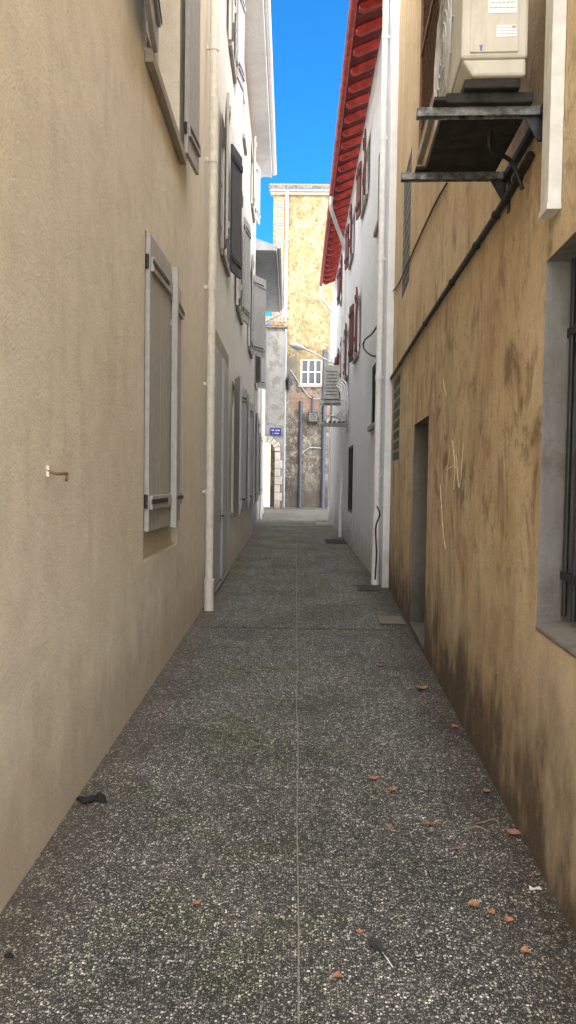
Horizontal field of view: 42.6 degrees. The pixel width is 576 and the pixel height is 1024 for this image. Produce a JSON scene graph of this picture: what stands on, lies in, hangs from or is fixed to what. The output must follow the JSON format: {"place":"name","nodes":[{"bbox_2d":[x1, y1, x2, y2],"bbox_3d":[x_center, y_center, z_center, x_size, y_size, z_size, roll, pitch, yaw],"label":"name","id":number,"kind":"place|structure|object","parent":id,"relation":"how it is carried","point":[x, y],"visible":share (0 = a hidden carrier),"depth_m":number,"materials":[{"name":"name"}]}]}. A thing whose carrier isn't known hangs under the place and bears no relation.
{"place":"outdoors","nodes":[
{"label":"outdoors","id":0,"kind":"place"},
{"bbox_2d":[264,442,269,494],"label":"distant house","id":1,"kind":"structure","parent":0,"point":[267,471],"depth_m":77.91,"materials":[{"name":"paint"}]},
{"bbox_2d":[264,495,296,507],"bbox_3d":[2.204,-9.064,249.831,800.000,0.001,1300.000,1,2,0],"label":"ground","id":2,"kind":"structure","parent":0,"point":[266,500],"depth_m":55.48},
{"bbox_2d":[0,0,276,912],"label":"cream building","id":3,"kind":"structure","parent":2,"relation":"on","point":[136,150],"depth_m":4.35,"materials":[{"name":"paint"}]},
{"bbox_2d":[46,466,68,481],"bbox_3d":[-0.990,-0.166,3.196,0.044,0.068,0.119,3,3,35],"label":"wall hook","id":4,"kind":"object","parent":3,"relation":"attached to","point":[49,471],"depth_m":3.16,"materials":[{"name":"orange metal"}]},
{"bbox_2d":[144,233,184,531],"bbox_3d":[-0.971,-0.945,6.094,0.123,2.153,1.619,1,2,0],"label":"window","id":5,"kind":"structure","parent":3,"relation":"in","point":[164,311],"depth_m":5.73,"materials":[{"name":"wood"}]},
{"bbox_2d":[144,0,200,174],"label":"window","id":6,"kind":"structure","parent":3,"relation":"in","point":[191,149],"depth_m":6.71,"materials":[{"name":"grey wood"}]},
{"bbox_2d":[213,344,227,586],"bbox_3d":[-1.021,-0.663,11.301,0.146,3.409,2.298,1,2,0],"label":"door","id":7,"kind":"structure","parent":3,"relation":"in","point":[221,368],"depth_m":11.17,"materials":[{"name":"metal"}]},
{"bbox_2d":[220,93,242,278],"bbox_3d":[-0.931,-4.829,11.359,0.328,2.090,2.094,1,2,0],"label":"window","id":8,"kind":"structure","parent":3,"relation":"in","point":[235,223],"depth_m":11.88,"materials":[{"name":"grey wood"}]},
{"bbox_2d":[228,0,245,91],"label":"window","id":9,"kind":"structure","parent":3,"relation":"in","point":[238,74],"depth_m":12.73,"materials":[{"name":"white glass"}]},
{"bbox_2d":[231,375,247,517],"bbox_3d":[-0.983,-1.174,13.998,0.331,2.520,2.136,1,2,-1],"label":"window","id":10,"kind":"structure","parent":3,"relation":"in","point":[241,400],"depth_m":13.31,"materials":[{"name":"grey wood"}]},
{"bbox_2d":[236,191,250,325],"bbox_3d":[-0.957,-4.973,14.709,0.284,2.190,2.406,1,2,1],"label":"window","id":11,"kind":"structure","parent":3,"relation":"in","point":[247,229],"depth_m":15.43,"materials":[{"name":"grey glass"}]},
{"bbox_2d":[242,133,246,155],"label":"window","id":12,"kind":"structure","parent":3,"relation":"in","point":[244,137],"depth_m":15.51,"materials":[{"name":"white glass"}]},
{"bbox_2d":[241,394,253,511],"bbox_3d":[-0.984,-1.294,16.795,0.331,2.520,2.136,1,2,-1],"label":"window","id":13,"kind":"structure","parent":3,"relation":"in","point":[249,439],"depth_m":15.88,"materials":[{"name":"grey glass"}]},
{"bbox_2d":[249,406,256,506],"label":"window","id":14,"kind":"structure","parent":3,"relation":"in","point":[254,416],"depth_m":18.35,"materials":[{"name":"grey glass"}]},
{"bbox_2d":[251,136,260,224],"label":"window","id":15,"kind":"structure","parent":3,"relation":"in","point":[256,170],"depth_m":19.86,"materials":[{"name":"white glass"}]},
{"bbox_2d":[252,413,259,504],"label":"window","id":16,"kind":"structure","parent":3,"relation":"in","point":[258,419],"depth_m":20.16,"materials":[{"name":"grey glass"}]},
{"bbox_2d":[248,254,265,358],"bbox_3d":[-0.926,-5.156,18.984,0.465,2.190,2.343,1,2,6],"label":"window","id":17,"kind":"structure","parent":3,"relation":"in","point":[257,302],"depth_m":19.74,"materials":[{"name":"grey wood"}]},
{"bbox_2d":[252,239,283,525],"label":"building","id":18,"kind":"structure","parent":2,"relation":"on","point":[268,267],"depth_m":26.70,"materials":[{"name":"white paint"}]},
{"bbox_2d":[254,328,266,389],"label":"window","id":19,"kind":"structure","parent":18,"relation":"in","point":[261,363],"depth_m":26.79,"materials":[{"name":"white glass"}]},
{"bbox_2d":[259,433,262,495],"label":"window","id":20,"kind":"structure","parent":18,"relation":"in","point":[260,437],"depth_m":27.03,"materials":[{"name":"white glass"}]},
{"bbox_2d":[319,0,399,587],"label":"white building","id":21,"kind":"structure","parent":2,"relation":"on","point":[358,259],"depth_m":13.97,"materials":[{"name":"paint"}]},
{"bbox_2d":[289,343,333,363],"bbox_3d":[0.882,-5.563,26.287,1.693,0.889,0.220,1,2,0],"label":"street lamp","id":22,"kind":"object","parent":21,"relation":"attached to","point":[297,346],"visible":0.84,"depth_m":26.25,"materials":[{"name":"white metal"}]},
{"bbox_2d":[319,365,348,430],"bbox_3d":[1.209,-2.995,19.464,0.763,1.650,1.238,1,2,0],"label":"air conditioner","id":23,"kind":"object","parent":21,"relation":"attached to","point":[332,381],"visible":1,"depth_m":19.17,"materials":[{"name":"grey metal"}]},
{"bbox_2d":[334,348,339,395],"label":"window","id":24,"kind":"structure","parent":21,"relation":"in","point":[336,360],"depth_m":23.19,"materials":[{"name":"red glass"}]},
{"bbox_2d":[336,254,342,305],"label":"window","id":25,"kind":"structure","parent":21,"relation":"in","point":[339,273],"depth_m":23.30,"materials":[{"name":"red glass"}]},
{"bbox_2d":[339,323,347,383],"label":"window","id":26,"kind":"structure","parent":21,"relation":"in","point":[345,330],"depth_m":19.47,"materials":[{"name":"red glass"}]},
{"bbox_2d":[344,203,353,269],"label":"window","id":27,"kind":"structure","parent":21,"relation":"in","point":[348,242],"depth_m":19.30,"materials":[{"name":"red glass"}]},
{"bbox_2d":[348,445,352,512],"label":"window","id":28,"kind":"structure","parent":21,"relation":"in","point":[350,487],"depth_m":18.29,"materials":[{"name":"metal"}]},
{"bbox_2d":[348,287,358,363],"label":"window","id":29,"kind":"structure","parent":21,"relation":"in","point":[352,340],"depth_m":17.18,"materials":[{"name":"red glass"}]},
{"bbox_2d":[355,129,367,219],"bbox_3d":[1.567,-6.753,15.012,0.257,1.190,1.808,1,2,1],"label":"window","id":30,"kind":"structure","parent":21,"relation":"in","point":[360,178],"depth_m":15.51,"materials":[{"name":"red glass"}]},
{"bbox_2d":[363,325,376,357],"bbox_3d":[1.393,-2.829,12.797,0.114,0.635,1.952,1,2,-2],"label":"wall cable","id":31,"kind":"object","parent":21,"relation":"attached to","point":[364,349],"depth_m":12.55,"materials":[{"name":"black rubber"}]},
{"bbox_2d":[367,365,375,431],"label":"window","id":32,"kind":"structure","parent":21,"relation":"in","point":[371,427],"depth_m":12.94,"materials":[{"name":"metal"}]},
{"bbox_2d":[373,171,379,236],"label":"window","id":33,"kind":"structure","parent":21,"relation":"in","point":[375,232],"depth_m":12.32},
{"bbox_2d":[374,506,380,579],"bbox_3d":[1.257,0.449,10.408,0.027,1.063,0.511,1,2,0],"label":"wall cable","id":34,"kind":"object","parent":21,"relation":"attached to","point":[376,543],"depth_m":10.53,"materials":[{"name":"grey plastic"}]},
{"bbox_2d":[388,0,575,936],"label":"ochre building","id":35,"kind":"structure","parent":2,"relation":"on","point":[482,563],"depth_m":3.97,"materials":[{"name":"paint"}]},
{"bbox_2d":[393,373,400,461],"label":"block window","id":36,"kind":"structure","parent":35,"relation":"in","point":[397,383],"depth_m":10.26,"materials":[{"name":"glass"}]},
{"bbox_2d":[402,152,411,295],"bbox_3d":[1.521,-3.542,9.211,0.072,1.550,0.949,1,2,3],"label":"block window","id":37,"kind":"structure","parent":35,"relation":"in","point":[407,209],"depth_m":9.23,"materials":[{"name":"glass"}]},
{"bbox_2d":[393,182,447,290],"bbox_3d":[1.435,-3.035,8.791,0.018,0.632,5.914,1,2,3],"label":"wall cable","id":38,"kind":"object","parent":35,"relation":"attached to","point":[443,188],"depth_m":7.30,"materials":[{"name":"black rubber"}]},
{"bbox_2d":[417,0,440,164],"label":"window","id":39,"kind":"structure","parent":35,"relation":"in","point":[430,9],"depth_m":7.19,"materials":[{"name":"orange metal"}]},
{"bbox_2d":[390,151,534,379],"bbox_3d":[1.330,-1.799,7.500,0.052,0.147,8.410,1,2,3],"label":"wall cable","id":40,"kind":"object","parent":35,"relation":"attached to","point":[510,190],"depth_m":4.41,"materials":[{"name":"black rubber"}]},
{"bbox_2d":[401,0,542,213],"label":"air conditioner","id":41,"kind":"object","parent":35,"relation":"attached to","point":[480,110],"visible":0.95,"depth_m":3.12,"materials":[{"name":"white"}]},
{"bbox_2d":[538,0,566,218],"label":"cable duct","id":42,"kind":"object","parent":35,"relation":"attached to","point":[553,106],"visible":1,"depth_m":2.90,"materials":[{"name":"white plastic"}]},
{"bbox_2d":[535,258,575,658],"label":"window","id":43,"kind":"structure","parent":35,"relation":"in","point":[562,633],"depth_m":3.06,"materials":[{"name":"metal"}]},
{"bbox_2d":[0,507,575,1023],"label":"pavement","id":44,"kind":"structure","parent":0,"point":[272,725],"depth_m":3.18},
{"bbox_2d":[4,951,13,957],"bbox_3d":[-0.928,1.474,2.461,0.034,0.019,0.019,1,2,0],"label":"pebble","id":45,"kind":"object","parent":44,"relation":"on","point":[9,954],"visible":1,"depth_m":2.45,"materials":[{"name":"grey stone"}]},
{"bbox_2d":[76,792,107,803],"bbox_3d":[-0.973,1.414,3.661,0.151,0.031,0.098,0,3,-18],"label":"rag","id":46,"kind":"object","parent":44,"relation":"on","point":[100,796],"visible":1,"depth_m":3.65,"materials":[{"name":"black fabric"}]},
{"bbox_2d":[265,316,286,508],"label":"building","id":47,"kind":"structure","parent":44,"relation":"on","point":[275,382],"depth_m":40.78,"materials":[{"name":"paint"}]},
{"bbox_2d":[270,428,280,435],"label":"street sign","id":48,"kind":"object","parent":47,"relation":"attached to","point":[275,431],"visible":1,"depth_m":40.78,"materials":[{"name":"blue metal"}]},
{"bbox_2d":[315,522,332,524],"bbox_3d":[1.413,0.435,27.540,0.766,0.006,1.863,1,2,0],"label":"manhole cover","id":49,"kind":"object","parent":44,"relation":"on","point":[323,523],"visible":0.64,"depth_m":27.58,"materials":[{"name":"metal"}]},
{"bbox_2d":[324,539,347,543],"bbox_3d":[1.272,0.778,19.469,0.598,0.010,1.268,1,2,0],"label":"drain grate","id":50,"kind":"object","parent":44,"relation":"on","point":[333,541],"visible":0.87,"depth_m":19.46,"materials":[{"name":"metal"}]},
{"bbox_2d":[332,970,341,980],"bbox_3d":[0.158,1.492,2.378,0.033,0.009,0.031,-1,3,-29],"label":"fallen leaf","id":51,"kind":"object","parent":44,"relation":"on","point":[337,974],"visible":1,"depth_m":2.38,"materials":[{"name":"brown plant"}]},
{"bbox_2d":[355,585,379,590],"bbox_3d":[1.184,1.138,11.040,0.319,0.010,0.544,1,2,0],"label":"drain grate","id":52,"kind":"object","parent":44,"relation":"on","point":[367,587],"visible":1,"depth_m":11.04,"materials":[{"name":"metal"}]},
{"bbox_2d":[368,937,392,966],"bbox_3d":[0.323,1.491,2.507,0.046,0.008,0.152,-1,3,-29],"label":"feather","id":53,"kind":"object","parent":44,"relation":"on","point":[376,944],"visible":1,"depth_m":2.54,"materials":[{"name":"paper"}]},
{"bbox_2d":[376,616,405,624],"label":"stone slab","id":54,"kind":"structure","parent":44,"relation":"in","point":[390,620],"depth_m":8.42,"materials":[{"name":"stone"}]},
{"bbox_2d":[467,899,479,910],"bbox_3d":[0.697,1.478,2.784,0.041,0.015,0.047,3,3,38],"label":"fallen leaf","id":55,"kind":"object","parent":44,"relation":"on","point":[472,902],"visible":1,"depth_m":2.80,"materials":[{"name":"brown plant"}]},
{"bbox_2d":[461,826,489,831],"bbox_3d":[0.859,1.462,3.409,0.131,0.004,0.058,1,2,0],"label":"twig","id":56,"kind":"object","parent":44,"relation":"on","point":[475,826],"visible":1,"depth_m":3.41,"materials":[{"name":"brown wood"}]},
{"bbox_2d":[487,909,494,913],"bbox_3d":[0.752,1.485,2.748,0.038,0.007,0.032,1,3,11],"label":"fallen leaf","id":57,"kind":"object","parent":44,"relation":"on","point":[492,911],"visible":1,"depth_m":2.75,"materials":[{"name":"brown plant"}]},
{"bbox_2d":[503,916,516,922],"bbox_3d":[0.809,1.487,2.700,0.043,0.010,0.035,1,2,0],"label":"fallen leaf","id":58,"kind":"object","parent":44,"relation":"on","point":[508,918],"visible":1,"depth_m":2.70,"materials":[{"name":"brown plant"}]},
{"bbox_2d":[504,829,519,834],"bbox_3d":[1.027,1.459,3.372,0.065,0.010,0.061,1,2,0],"label":"fallen leaf","id":59,"kind":"object","parent":44,"relation":"on","point":[513,831],"visible":1,"depth_m":3.38,"materials":[{"name":"brown plant"}]},
{"bbox_2d":[520,945,529,953],"bbox_3d":[0.805,1.493,2.515,0.040,0.012,0.034,0,3,-20],"label":"fallen leaf","id":60,"kind":"object","parent":44,"relation":"on","point":[525,948],"visible":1,"depth_m":2.52,"materials":[{"name":"brown plant"}]},
{"bbox_2d":[529,885,541,889],"bbox_3d":[0.976,1.483,2.912,0.051,0.009,0.030,1,2,0],"label":"paper scrap","id":61,"kind":"object","parent":44,"relation":"on","point":[535,888],"visible":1,"depth_m":2.91,"materials":[{"name":"white paper"}]},
{"bbox_2d":[269,183,335,507],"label":"end building","id":62,"kind":"structure","parent":0,"point":[299,220],"depth_m":43.58,"materials":[{"name":"yellow paint"}]},
{"bbox_2d":[285,374,291,389],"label":"wall lantern","id":63,"kind":"object","parent":62,"relation":"attached to","point":[288,380],"depth_m":43.30,"materials":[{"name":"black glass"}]},
{"bbox_2d":[298,359,321,386],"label":"window","id":64,"kind":"structure","parent":62,"relation":"in","point":[311,370],"depth_m":43.75,"materials":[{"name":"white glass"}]},
{"bbox_2d":[308,412,317,423],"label":"air conditioner","id":65,"kind":"object","parent":62,"relation":"attached to","point":[312,417],"visible":1,"depth_m":43.37,"materials":[{"name":"metal"}]},
{"bbox_2d":[256,0,349,324],"label":"sky","id":66,"kind":"structure","parent":0,"point":[309,36],"materials":[{"name":"blue"}]}
]}

